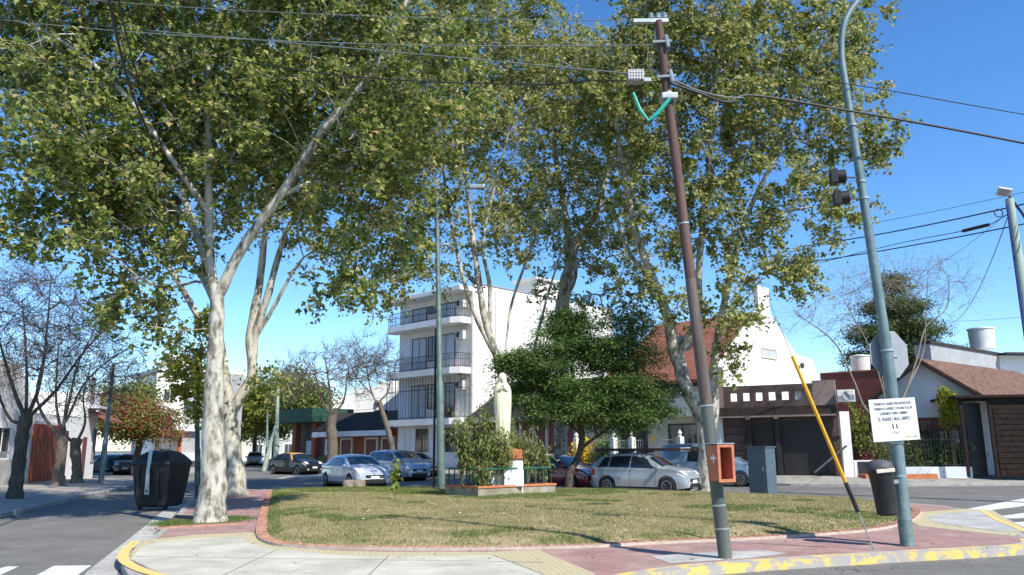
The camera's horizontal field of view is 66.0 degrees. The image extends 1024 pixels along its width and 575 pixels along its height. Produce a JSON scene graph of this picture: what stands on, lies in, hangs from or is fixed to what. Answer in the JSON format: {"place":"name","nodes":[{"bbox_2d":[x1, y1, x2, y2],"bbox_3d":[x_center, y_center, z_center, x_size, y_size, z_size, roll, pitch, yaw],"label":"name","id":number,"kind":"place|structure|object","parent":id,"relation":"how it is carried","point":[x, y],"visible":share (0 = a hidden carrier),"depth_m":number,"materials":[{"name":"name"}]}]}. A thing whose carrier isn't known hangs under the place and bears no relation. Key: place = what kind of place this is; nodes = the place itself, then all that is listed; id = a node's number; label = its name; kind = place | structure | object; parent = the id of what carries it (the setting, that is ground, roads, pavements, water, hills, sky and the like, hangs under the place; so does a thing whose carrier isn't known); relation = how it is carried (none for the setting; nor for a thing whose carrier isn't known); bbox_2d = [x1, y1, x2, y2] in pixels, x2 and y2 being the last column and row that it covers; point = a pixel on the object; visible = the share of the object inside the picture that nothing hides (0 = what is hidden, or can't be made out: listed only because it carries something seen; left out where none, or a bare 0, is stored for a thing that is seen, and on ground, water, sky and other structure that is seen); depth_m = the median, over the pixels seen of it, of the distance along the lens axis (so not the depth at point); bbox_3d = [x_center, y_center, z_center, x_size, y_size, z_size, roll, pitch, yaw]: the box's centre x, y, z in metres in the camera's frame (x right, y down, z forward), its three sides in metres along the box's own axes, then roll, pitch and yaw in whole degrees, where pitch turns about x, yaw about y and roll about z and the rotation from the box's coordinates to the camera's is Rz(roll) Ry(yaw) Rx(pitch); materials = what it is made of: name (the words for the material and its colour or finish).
{"place":"outdoors","nodes":[
{"label":"outdoors","id":0,"kind":"place"},
{"bbox_2d":[0,478,132,511],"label":"pavement","id":1,"kind":"structure","parent":0,"point":[40,492],"depth_m":31.46,"materials":[{"name":"concrete"}]},
{"bbox_2d":[0,359,83,485],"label":"white house","id":2,"kind":"structure","parent":1,"relation":"on","point":[41,452],"depth_m":38.74,"materials":[{"name":"paint"}]},
{"bbox_2d":[0,237,138,498],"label":"bare tree","id":3,"kind":"object","parent":1,"relation":"on","point":[16,481],"visible":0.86,"depth_m":27.11,"materials":[{"name":"brown plant"}]},
{"bbox_2d":[30,377,122,477],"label":"corner house","id":4,"kind":"structure","parent":1,"relation":"on","point":[89,438],"depth_m":47.35,"materials":[{"name":"white paint"}]},
{"bbox_2d":[0,299,161,485],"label":"bare tree","id":5,"kind":"object","parent":1,"relation":"on","point":[58,478],"visible":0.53,"depth_m":35.63,"materials":[{"name":"brown plant"}]},
{"bbox_2d":[30,348,150,482],"bbox_3d":[-20.853,6.268,38.756,5.885,6.864,4.959,0,-11,0],"label":"bare tree","id":6,"kind":"object","parent":1,"relation":"on","point":[75,457],"visible":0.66,"depth_m":38.46,"materials":[{"name":"brown plant"}]},
{"bbox_2d":[98,366,114,482],"bbox_3d":[-20.306,6.805,39.464,0.298,5.966,0.274,0,-11,0],"label":"lamp post","id":7,"kind":"object","parent":1,"relation":"on","point":[101,476],"visible":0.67,"depth_m":39.17,"materials":[{"name":"metal"}]},
{"bbox_2d":[95,451,130,453],"bbox_3d":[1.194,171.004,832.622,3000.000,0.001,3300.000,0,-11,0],"label":"ground","id":8,"kind":"structure","parent":0,"point":[112,452],"depth_m":661.78,"materials":[{"name":"grey concrete"}]},
{"bbox_2d":[243,430,291,460],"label":"distant house","id":9,"kind":"structure","parent":8,"relation":"on","point":[285,447],"depth_m":116.09,"materials":[{"name":"white paint"}]},
{"bbox_2d":[93,467,194,472],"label":"pavement","id":10,"kind":"structure","parent":0,"point":[192,468],"depth_m":61.31,"materials":[{"name":"concrete"}]},
{"bbox_2d":[84,372,170,449],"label":"leafy tree","id":11,"kind":"object","parent":10,"relation":"on","point":[154,392],"visible":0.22,"depth_m":59.22,"materials":[{"name":"green plant"}]},
{"bbox_2d":[130,537,542,574],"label":"concrete paving","id":12,"kind":"structure","parent":0,"point":[182,557],"depth_m":11.26,"materials":[{"name":"grey concrete"}]},
{"bbox_2d":[0,461,1023,574],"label":"road","id":13,"kind":"structure","parent":0,"point":[74,525],"depth_m":18.81,"materials":[{"name":"grey asphalt"}]},
{"bbox_2d":[0,478,133,517],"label":"kerb","id":14,"kind":"structure","parent":13,"relation":"on","point":[33,507],"depth_m":25.70,"materials":[{"name":"concrete"}]},
{"bbox_2d":[85,504,183,574],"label":"gutter","id":15,"kind":"object","parent":13,"relation":"on","point":[110,564],"visible":0.58,"depth_m":14.62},
{"bbox_2d":[97,386,201,473],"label":"flowering tree","id":16,"kind":"object","parent":13,"relation":"on","point":[140,424],"visible":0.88,"depth_m":54.50,"materials":[{"name":"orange plant"}]},
{"bbox_2d":[131,449,192,510],"bbox_3d":[-10.374,5.667,23.261,1.342,1.736,1.190,-3,-12,14],"label":"waste container","id":17,"kind":"object","parent":13,"relation":"on","point":[160,478],"visible":1,"depth_m":22.85,"materials":[{"name":"black plastic"}]},
{"bbox_2d":[130,355,243,466],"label":"white flats","id":18,"kind":"structure","parent":13,"relation":"on","point":[186,447],"depth_m":72.58,"materials":[{"name":"paint"}]},
{"bbox_2d":[240,385,279,451],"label":"leafy tree","id":19,"kind":"object","parent":13,"relation":"on","point":[254,442],"visible":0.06,"depth_m":90.06,"materials":[{"name":"green plant"}]},
{"bbox_2d":[242,370,314,458],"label":"leafy tree","id":20,"kind":"object","parent":13,"relation":"on","point":[254,411],"visible":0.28,"depth_m":81.42,"materials":[{"name":"green plant"}]},
{"bbox_2d":[268,452,322,474],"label":"taxi","id":21,"kind":"object","parent":13,"relation":"on","point":[297,463],"visible":0.98,"depth_m":54.39,"materials":[{"name":"black paint"}]},
{"bbox_2d":[321,454,390,486],"bbox_3d":[-7.257,8.441,36.353,2.086,1.478,4.588,7,-14,-33],"label":"silver sedan","id":22,"kind":"object","parent":13,"relation":"on","point":[337,470],"visible":0.88,"depth_m":35.34,"materials":[{"name":"grey paint"}]},
{"bbox_2d":[324,325,409,449],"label":"bare tree","id":23,"kind":"object","parent":13,"relation":"on","point":[376,362],"visible":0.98,"depth_m":52.72,"materials":[{"name":"brown plant"}]},
{"bbox_2d":[370,450,430,480],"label":"grey minivan","id":24,"kind":"object","parent":13,"relation":"on","point":[413,466],"visible":0.66,"depth_m":42.76,"materials":[{"name":"blue paint"}]},
{"bbox_2d":[316,0,594,481],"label":"plane tree","id":25,"kind":"object","parent":13,"relation":"on","point":[498,131],"visible":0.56,"depth_m":32.07,"materials":[{"name":"green plant"}]},
{"bbox_2d":[530,454,597,488],"bbox_3d":[1.911,7.768,33.314,4.238,1.460,2.048,-10,-15,39],"label":"red sedan","id":26,"kind":"object","parent":13,"relation":"on","point":[582,475],"visible":0.33,"depth_m":32.24,"materials":[{"name":"red paint"}]},
{"bbox_2d":[121,497,1023,574],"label":"kerb","id":27,"kind":"structure","parent":13,"relation":"on","point":[775,563],"depth_m":11.49,"materials":[{"name":"yellow concrete"}]},
{"bbox_2d":[591,451,699,490],"bbox_3d":[5.071,7.020,29.993,3.988,1.560,1.970,-8,-14,34],"label":"silver hatchback","id":28,"kind":"object","parent":13,"relation":"on","point":[647,470],"visible":0.95,"depth_m":29.38,"materials":[{"name":"grey paint"}]},
{"bbox_2d":[319,471,1023,486],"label":"kerb","id":29,"kind":"structure","parent":13,"relation":"on","point":[909,484],"depth_m":33.27,"materials":[{"name":"concrete"}]},
{"bbox_2d":[661,443,748,486],"bbox_3d":[8.941,7.922,35.315,4.288,1.860,2.056,-6,-13,27],"label":"car","id":30,"kind":"object","parent":13,"relation":"on","point":[687,459],"visible":0.23,"depth_m":34.98,"materials":[{"name":"blue paint"}]},
{"bbox_2d":[994,187,1023,336],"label":"utility pole","id":31,"kind":"object","parent":13,"relation":"on","point":[1015,240],"visible":1,"depth_m":24.66,"materials":[{"name":"grey concrete"}]},
{"bbox_2d":[0,0,1023,450],"label":"sky","id":32,"kind":"structure","parent":0,"point":[971,52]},
{"bbox_2d":[134,489,1023,574],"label":"paving","id":33,"kind":"structure","parent":0,"point":[611,560],"depth_m":12.96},
{"bbox_2d":[117,541,167,574],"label":"corner line","id":34,"kind":"object","parent":33,"relation":"on","point":[123,558],"visible":1,"depth_m":11.47,"materials":[{"name":"yellow paint"}]},
{"bbox_2d":[161,303,209,498],"bbox_3d":[-10.891,3.783,26.680,1.967,6.654,2.079,3,-12,-18],"label":"leafy tree","id":35,"kind":"object","parent":33,"relation":"on","point":[182,390],"visible":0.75,"depth_m":26.70,"materials":[{"name":"green plant"}]},
{"bbox_2d":[0,0,518,522],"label":"plane tree","id":36,"kind":"object","parent":33,"relation":"on","point":[80,152],"visible":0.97,"depth_m":18.82,"materials":[{"name":"green plant"}]},
{"bbox_2d":[107,0,170,200],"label":"overhead cable","id":37,"kind":"object","parent":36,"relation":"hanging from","point":[121,55],"visible":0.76,"depth_m":13.69,"materials":[{"name":"black plastic"}]},
{"bbox_2d":[118,0,424,495],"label":"plane tree","id":38,"kind":"object","parent":33,"relation":"on","point":[235,468],"visible":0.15,"depth_m":29.13,"materials":[{"name":"green plant"}]},
{"bbox_2d":[129,532,594,574],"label":"tactile paving","id":39,"kind":"structure","parent":33,"relation":"on","point":[546,564],"depth_m":12.09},
{"bbox_2d":[444,466,556,496],"bbox_3d":[-0.371,6.313,25.373,3.067,1.040,1.960,8,-14,-36],"label":"stone planter","id":40,"kind":"object","parent":33,"relation":"on","point":[487,490],"visible":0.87,"depth_m":24.65,"materials":[{"name":"concrete"}]},
{"bbox_2d":[450,416,474,490],"bbox_3d":[-1.468,5.122,24.588,0.877,2.379,0.954,-9,-14,35],"label":"planter shrub","id":41,"kind":"object","parent":40,"relation":"in","point":[462,464],"visible":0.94,"depth_m":24.46,"materials":[{"name":"green plant"}]},
{"bbox_2d":[444,408,498,484],"bbox_3d":[-1.287,5.072,24.852,1.695,2.582,1.278,4,-12,-19],"label":"planter shrub","id":42,"kind":"object","parent":40,"relation":"in","point":[485,427],"visible":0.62,"depth_m":24.89,"materials":[{"name":"green plant"}]},
{"bbox_2d":[471,422,502,485],"bbox_3d":[-0.807,5.285,24.750,1.049,2.115,0.924,8,-14,-34],"label":"planter shrub","id":43,"kind":"object","parent":40,"relation":"in","point":[486,455],"visible":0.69,"depth_m":24.66,"materials":[{"name":"green plant"}]},
{"bbox_2d":[483,422,517,476],"bbox_3d":[-0.407,5.314,24.885,1.256,2.108,0.973,0,-11,0],"label":"planter shrub","id":44,"kind":"object","parent":40,"relation":"in","point":[496,446],"visible":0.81,"depth_m":24.81,"materials":[{"name":"green plant"}]},
{"bbox_2d":[512,434,548,482],"bbox_3d":[0.490,5.655,25.782,1.067,1.784,1.066,11,-16,-44],"label":"planter shrub","id":45,"kind":"object","parent":40,"relation":"in","point":[527,456],"visible":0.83,"depth_m":25.70,"materials":[{"name":"green plant"}]},
{"bbox_2d":[477,302,671,487],"bbox_3d":[2.233,4.177,30.675,7.356,7.456,5.729,0,-11,0],"label":"yew tree","id":46,"kind":"object","parent":33,"relation":"on","point":[528,370],"visible":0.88,"depth_m":30.02,"materials":[{"name":"green plant"}]},
{"bbox_2d":[256,490,920,547],"bbox_3d":[-2.504,5.623,19.677,22.515,0.073,12.981,-6,-13,27],"label":"brick edging","id":47,"kind":"object","parent":33,"relation":"on","point":[261,531],"visible":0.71,"depth_m":13.76,"materials":[{"name":"red brick"}]},
{"bbox_2d":[256,493,921,550],"bbox_3d":[-2.495,5.625,19.663,22.496,0.047,12.973,-6,-13,27],"label":"edging mortar","id":48,"kind":"object","parent":33,"relation":"on","point":[464,548],"visible":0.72,"depth_m":12.89,"materials":[{"name":"concrete"}]},
{"bbox_2d":[633,12,732,558],"bbox_3d":[2.618,-0.304,12.296,1.130,8.772,0.281,0,-11,0],"label":"wooden utility pole","id":49,"kind":"object","parent":33,"relation":"on","point":[706,405],"visible":0.98,"depth_m":12.20,"materials":[{"name":"paint"}]},
{"bbox_2d":[0,19,656,46],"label":"overhead cable","id":50,"kind":"object","parent":49,"relation":"attached to","point":[357,43],"visible":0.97,"depth_m":14.80,"materials":[{"name":"grey metal"}]},
{"bbox_2d":[39,18,626,73],"bbox_3d":[-4.953,-5.112,16.510,15.137,4.652,0.359,-5,-12,23],"label":"overhead cable","id":51,"kind":"object","parent":49,"relation":"attached to","point":[379,50],"visible":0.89,"depth_m":15.38,"materials":[{"name":"grey metal"}]},
{"bbox_2d":[91,0,632,20],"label":"overhead cable","id":52,"kind":"object","parent":49,"relation":"attached to","point":[377,16],"visible":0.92,"depth_m":14.75,"materials":[{"name":"grey metal"}]},
{"bbox_2d":[80,28,661,84],"bbox_3d":[-4.215,-4.954,16.154,14.621,4.501,0.380,-6,-13,24],"label":"overhead cable","id":53,"kind":"object","parent":49,"relation":"attached to","point":[377,78],"visible":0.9,"depth_m":14.96,"materials":[{"name":"black plastic"}]},
{"bbox_2d":[705,443,735,482],"bbox_3d":[3.058,2.564,11.551,0.310,0.559,0.290,5,-13,-23],"label":"open meter box","id":54,"kind":"object","parent":49,"relation":"attached to","point":[721,462],"visible":1,"depth_m":11.51,"materials":[{"name":"orange metal"}]},
{"bbox_2d":[668,62,874,549],"bbox_3d":[4.071,0.067,12.664,3.252,8.146,0.067,3,-12,-15],"label":"guy wire","id":55,"kind":"object","parent":49,"relation":"attached to","point":[851,496],"visible":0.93,"depth_m":12.45,"materials":[{"name":"grey metal"}]},
{"bbox_2d":[670,46,1023,114],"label":"overhead cable","id":56,"kind":"object","parent":49,"relation":"attached to","point":[841,82],"visible":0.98,"depth_m":14.26,"materials":[{"name":"black plastic"}]},
{"bbox_2d":[671,82,1023,143],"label":"overhead cable","id":57,"kind":"object","parent":49,"relation":"attached to","point":[835,108],"visible":1,"depth_m":13.64,"materials":[{"name":"black plastic"}]},
{"bbox_2d":[652,550,786,562],"bbox_3d":[3.076,3.989,11.719,2.190,0.001,0.827,4,-12,-22],"label":"mortar patch","id":58,"kind":"object","parent":33,"relation":"on","point":[697,557],"visible":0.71,"depth_m":11.67,"materials":[{"name":"grey concrete"}]},
{"bbox_2d":[838,0,915,546],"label":"street lamp","id":59,"kind":"object","parent":33,"relation":"on","point":[905,529],"visible":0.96,"depth_m":13.59,"materials":[{"name":"grey metal"}]},
{"bbox_2d":[828,168,859,206],"bbox_3d":[5.942,-1.768,13.927,0.630,0.641,0.301,0,-11,0],"label":"traffic light","id":60,"kind":"object","parent":59,"relation":"attached to","point":[839,196],"visible":1,"depth_m":13.84,"materials":[{"name":"black plastic"}]},
{"bbox_2d":[865,459,898,515],"bbox_3d":[6.075,3.252,12.851,0.475,0.888,0.430,-5,-11,-1],"label":"litter bin","id":61,"kind":"object","parent":59,"relation":"attached to","point":[881,477],"visible":1,"depth_m":12.71,"materials":[{"name":"black plastic"}]},
{"bbox_2d":[869,331,908,377],"bbox_3d":[6.530,1.155,13.630,0.721,0.807,0.032,2,-12,-10],"label":"octagonal sign","id":62,"kind":"object","parent":59,"relation":"attached to","point":[900,352],"visible":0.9,"depth_m":13.63,"materials":[{"name":"silver metal"}]},
{"bbox_2d":[868,397,919,441],"bbox_3d":[6.347,2.204,13.146,0.800,0.690,0.140,-3,-9,-5],"label":"message board","id":63,"kind":"object","parent":59,"relation":"attached to","point":[894,419],"visible":1,"depth_m":13.08,"materials":[{"name":"white"}]},
{"bbox_2d":[912,509,1023,535],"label":"tactile paving","id":64,"kind":"structure","parent":33,"relation":"on","point":[923,519],"depth_m":16.27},
{"bbox_2d":[929,511,1019,531],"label":"ramp paving","id":65,"kind":"structure","parent":64,"relation":"on","point":[977,519],"depth_m":16.78,"materials":[{"name":"grey concrete"}]},
{"bbox_2d":[265,486,913,545],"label":"lawn","id":66,"kind":"structure","parent":0,"point":[505,541],"depth_m":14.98,"materials":[{"name":"green plant"}]},
{"bbox_2d":[392,184,484,488],"bbox_3d":[-2.862,1.744,29.274,3.700,11.591,0.346,0,-11,0],"label":"lamp post","id":67,"kind":"object","parent":66,"relation":"on","point":[438,409],"visible":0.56,"depth_m":28.89,"materials":[{"name":"grey metal"}]},
{"bbox_2d":[491,449,523,492],"bbox_3d":[-0.157,5.904,25.153,1.040,1.450,1.090,0,-11,0],"label":"pedestal","id":68,"kind":"object","parent":66,"relation":"on","point":[516,476],"visible":0.57,"depth_m":24.72,"materials":[{"name":"white paint"}]},
{"bbox_2d":[493,372,510,448],"bbox_3d":[-0.307,3.999,25.614,0.528,2.466,0.532,-9,-14,37],"label":"statue","id":69,"kind":"object","parent":68,"relation":"on","point":[502,401],"visible":0.81,"depth_m":25.47,"materials":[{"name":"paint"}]},
{"bbox_2d":[464,1,686,454],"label":"plane tree","id":70,"kind":"object","parent":66,"relation":"on","point":[588,231],"visible":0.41,"depth_m":37.17,"materials":[{"name":"green plant"}]},
{"bbox_2d":[553,0,922,491],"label":"plane tree","id":71,"kind":"object","parent":66,"relation":"on","point":[736,35],"visible":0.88,"depth_m":30.06,"materials":[{"name":"green plant"}]},
{"bbox_2d":[745,446,777,493],"bbox_3d":[7.986,5.840,25.148,0.580,1.503,0.740,8,-14,-37],"label":"utility cabinet","id":72,"kind":"object","parent":66,"relation":"on","point":[762,470],"visible":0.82,"depth_m":24.94,"materials":[{"name":"metal"}]},
{"bbox_2d":[445,469,1023,483],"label":"pavement","id":73,"kind":"structure","parent":0,"point":[860,480],"depth_m":34.85,"materials":[{"name":"concrete"}]},
{"bbox_2d":[251,360,348,432],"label":"leafy tree","id":74,"kind":"object","parent":73,"relation":"on","point":[309,400],"visible":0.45,"depth_m":73.92,"materials":[{"name":"green plant"}]},
{"bbox_2d":[279,408,353,462],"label":"awning shop","id":75,"kind":"structure","parent":73,"relation":"on","point":[304,423],"depth_m":67.28,"materials":[{"name":"green fabric"}]},
{"bbox_2d":[269,333,383,462],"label":"bare tree","id":76,"kind":"object","parent":73,"relation":"on","point":[331,436],"visible":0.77,"depth_m":61.27,"materials":[{"name":"brown plant"}]},
{"bbox_2d":[312,382,398,463],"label":"brick garage house","id":77,"kind":"structure","parent":73,"relation":"on","point":[362,430],"depth_m":62.99,"materials":[{"name":"brick"}]},
{"bbox_2d":[386,276,612,468],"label":"apartment building","id":78,"kind":"structure","parent":73,"relation":"on","point":[462,336],"depth_m":55.96,"materials":[{"name":"white paint"}]},
{"bbox_2d":[411,385,425,418],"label":"balcony door","id":79,"kind":"structure","parent":78,"relation":"in","point":[417,397],"depth_m":56.90,"materials":[{"name":"grey"}]},
{"bbox_2d":[411,337,426,370],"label":"balcony door","id":80,"kind":"structure","parent":78,"relation":"in","point":[419,345],"depth_m":57.55,"materials":[{"name":"grey"}]},
{"bbox_2d":[436,333,455,367],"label":"balcony door","id":81,"kind":"structure","parent":78,"relation":"in","point":[448,340],"depth_m":55.37,"materials":[{"name":"grey"}]},
{"bbox_2d":[465,376,606,456],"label":"brown house","id":82,"kind":"structure","parent":73,"relation":"on","point":[545,435],"depth_m":48.58,"materials":[{"name":"red brick"}]},
{"bbox_2d":[573,430,683,465],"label":"garden fence","id":83,"kind":"object","parent":73,"relation":"on","point":[632,441],"visible":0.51,"depth_m":40.38,"materials":[{"name":"paint"}]},
{"bbox_2d":[571,304,697,447],"bbox_3d":[4.462,4.227,30.364,4.946,7.164,5.131,4,-12,-21],"label":"yew tree","id":84,"kind":"object","parent":73,"relation":"on","point":[644,392],"visible":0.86,"depth_m":30.09,"materials":[{"name":"green plant"}]},
{"bbox_2d":[583,285,818,460],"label":"tile roof house","id":85,"kind":"structure","parent":73,"relation":"on","point":[770,362],"depth_m":43.85,"materials":[{"name":"white paint"}]},
{"bbox_2d":[668,423,696,443],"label":"window","id":86,"kind":"structure","parent":85,"relation":"in","point":[688,430],"depth_m":41.17,"materials":[{"name":"black glass"}]},
{"bbox_2d":[718,367,854,475],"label":"garage building","id":87,"kind":"structure","parent":73,"relation":"on","point":[790,430],"depth_m":38.12,"materials":[{"name":"brown concrete"}]},
{"bbox_2d":[753,424,776,474],"bbox_3d":[12.409,7.939,38.651,0.950,2.468,0.060,-6,-13,27],"label":"front door","id":88,"kind":"structure","parent":87,"relation":"in","point":[763,433],"depth_m":38.75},
{"bbox_2d":[781,422,828,475],"bbox_3d":[14.059,7.731,37.809,1.977,2.518,0.050,-6,-13,27],"label":"garage door","id":89,"kind":"structure","parent":87,"relation":"in","point":[804,443],"depth_m":37.79,"materials":[{"name":"black metal"}]},
{"bbox_2d":[820,369,883,459],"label":"brown annex","id":90,"kind":"object","parent":73,"relation":"on","point":[868,384],"visible":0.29,"depth_m":41.59,"materials":[{"name":"red brick"}]},
{"bbox_2d":[845,398,872,459],"bbox_3d":[16.376,6.902,37.365,1.603,3.936,1.560,-5,-12,21],"label":"garden shrub","id":91,"kind":"object","parent":73,"relation":"on","point":[858,431],"visible":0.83,"depth_m":37.21,"materials":[{"name":"green plant"}]},
{"bbox_2d":[854,430,891,462],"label":"hedge bush","id":92,"kind":"object","parent":73,"relation":"on","point":[878,452],"visible":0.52,"depth_m":36.70,"materials":[{"name":"green plant"}]},
{"bbox_2d":[819,267,969,377],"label":"cedar tree","id":93,"kind":"object","parent":73,"relation":"on","point":[907,330],"visible":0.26,"depth_m":61.46,"materials":[{"name":"green plant"}]},
{"bbox_2d":[859,474,937,478],"bbox_3d":[17.446,8.611,35.858,3.127,0.270,1.440,-1,-12,4],"label":"brick planter","id":94,"kind":"object","parent":73,"relation":"on","point":[918,476],"visible":0.37,"depth_m":35.11,"materials":[{"name":"orange brick"}]},
{"bbox_2d":[770,243,999,412],"bbox_3d":[17.427,3.231,37.254,11.472,11.700,4.794,1,-12,-5],"label":"bare tree","id":95,"kind":"object","parent":94,"relation":"in","point":[912,375],"visible":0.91,"depth_m":37.66,"materials":[{"name":"brown plant"}]},
{"bbox_2d":[838,411,972,477],"bbox_3d":[17.965,7.180,36.066,5.422,3.050,0.326,-3,-12,12],"label":"front fence","id":96,"kind":"object","parent":73,"relation":"on","point":[853,468],"visible":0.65,"depth_m":35.95,"materials":[{"name":"black metal"}]},
{"bbox_2d":[886,429,935,466],"bbox_3d":[18.469,7.755,36.813,2.202,2.242,2.342,0,-11,0],"label":"hedge bush","id":97,"kind":"object","parent":73,"relation":"on","point":[914,454],"visible":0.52,"depth_m":36.33,"materials":[{"name":"green plant"}]},
{"bbox_2d":[917,435,962,472],"bbox_3d":[19.838,7.841,36.541,2.374,2.030,2.270,0,-11,0],"label":"hedge bush","id":98,"kind":"object","parent":73,"relation":"on","point":[938,457],"visible":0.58,"depth_m":36.25,"materials":[{"name":"green plant"}]},
{"bbox_2d":[866,358,1023,474],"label":"tiled cottage","id":99,"kind":"structure","parent":73,"relation":"on","point":[961,379],"depth_m":38.65,"materials":[{"name":"paint"}]},
{"bbox_2d":[903,429,949,458],"bbox_3d":[19.964,7.651,38.455,2.540,1.390,0.110,-11,-15,42],"label":"window","id":100,"kind":"structure","parent":99,"relation":"in","point":[924,431],"depth_m":38.14,"materials":[{"name":"black glass"}]},
{"bbox_2d":[933,384,960,466],"bbox_3d":[20.104,6.486,35.941,1.331,4.145,1.316,8,-14,-34],"label":"cypress tree","id":101,"kind":"object","parent":73,"relation":"on","point":[949,409],"visible":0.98,"depth_m":35.98,"materials":[{"name":"green plant"}]},
{"bbox_2d":[911,341,1023,374],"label":"grey house","id":102,"kind":"structure","parent":73,"relation":"on","point":[958,354],"depth_m":53.88,"materials":[{"name":"paint"}]},
{"bbox_2d":[966,327,995,349],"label":"water tank","id":103,"kind":"object","parent":102,"relation":"on","point":[982,338],"visible":0.94,"depth_m":59.70,"materials":[{"name":"white paint"}]},
{"bbox_2d":[930,394,1023,476],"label":"timber carport","id":104,"kind":"object","parent":73,"relation":"on","point":[1006,418],"visible":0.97,"depth_m":34.81,"materials":[{"name":"brown wood"}]},
{"bbox_2d":[956,403,988,475],"bbox_3d":[20.804,6.870,35.639,0.990,3.247,0.080,-3,-12,11],"label":"entry door","id":105,"kind":"structure","parent":104,"relation":"in","point":[971,411],"depth_m":35.60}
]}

